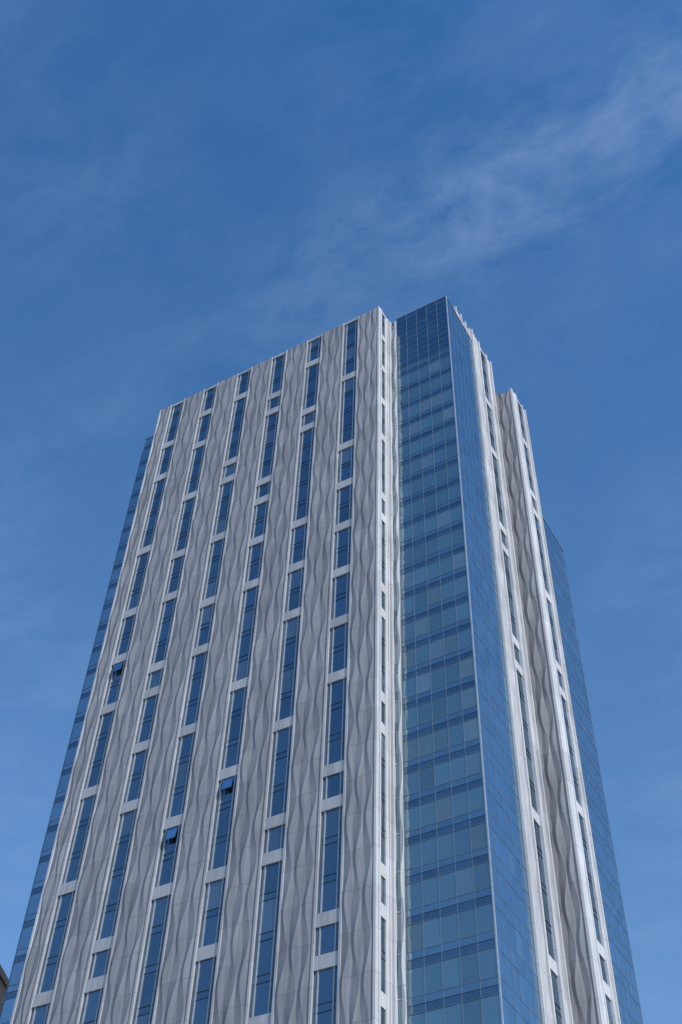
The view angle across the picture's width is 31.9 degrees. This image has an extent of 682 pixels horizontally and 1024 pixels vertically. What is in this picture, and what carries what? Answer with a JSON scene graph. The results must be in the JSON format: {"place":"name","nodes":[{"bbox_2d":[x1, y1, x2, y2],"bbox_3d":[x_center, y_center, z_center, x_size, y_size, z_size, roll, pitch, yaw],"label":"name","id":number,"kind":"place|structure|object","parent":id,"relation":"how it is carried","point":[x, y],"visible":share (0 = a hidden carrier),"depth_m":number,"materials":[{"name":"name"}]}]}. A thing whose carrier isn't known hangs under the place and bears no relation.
{"place":"outdoors","nodes":[
{"label":"outdoors","id":0,"kind":"place"},
{"bbox_2d":[0,965,8,1012],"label":"brick office building","id":1,"kind":"structure","parent":0,"point":[4,980],"depth_m":157.80,"materials":[{"name":"brown brick"}]},
{"bbox_2d":[0,0,681,1023],"label":"sky","id":2,"kind":"structure","parent":0,"point":[194,194],"materials":[{"name":"blue"}]},
{"label":"ground","id":3,"kind":"structure","parent":0,"visible":0},
{"bbox_3d":[-5.019,72.446,64.342,47.900,6.840,30.600,-23,-54,20],"label":"lobby podium","id":4,"kind":"object","parent":3,"relation":"on","visible":0},
{"bbox_2d":[0,435,153,1023],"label":"side curtain wall","id":5,"kind":"structure","parent":4,"relation":"on","point":[25,936],"depth_m":121.48,"materials":[{"name":"blue glass"}]},
{"bbox_2d":[10,306,380,1023],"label":"ribbed facade","id":6,"kind":"structure","parent":4,"relation":"on","point":[214,852],"depth_m":107.99,"materials":[{"name":"silver metal"}]},
{"bbox_2d":[378,309,406,1023],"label":"corner return","id":7,"kind":"object","parent":4,"relation":"on","point":[392,997],"visible":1,"depth_m":101.17,"materials":[{"name":"white metal"}]},
{"bbox_2d":[396,296,542,1023],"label":"corner curtain wall","id":8,"kind":"structure","parent":4,"relation":"on","point":[470,953],"depth_m":100.00,"materials":[{"name":"blue glass"}]},
{"bbox_2d":[453,306,573,1023],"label":"ribbed side bay","id":9,"kind":"object","parent":4,"relation":"on","point":[555,1000],"visible":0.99,"depth_m":107.87,"materials":[{"name":"grey metal"}]},
{"bbox_2d":[542,516,642,1023],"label":"glazed wing","id":10,"kind":"structure","parent":4,"relation":"on","point":[623,967],"depth_m":113.12,"materials":[{"name":"blue glass"}]},
{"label":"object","id":11,"kind":"object","parent":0,"visible":0},
{"bbox_2d":[496,388,620,1023],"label":"projecting ribbed bay","id":12,"kind":"object","parent":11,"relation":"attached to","point":[592,990],"visible":0.96,"depth_m":110.10,"materials":[{"name":"white metal"}]}
]}

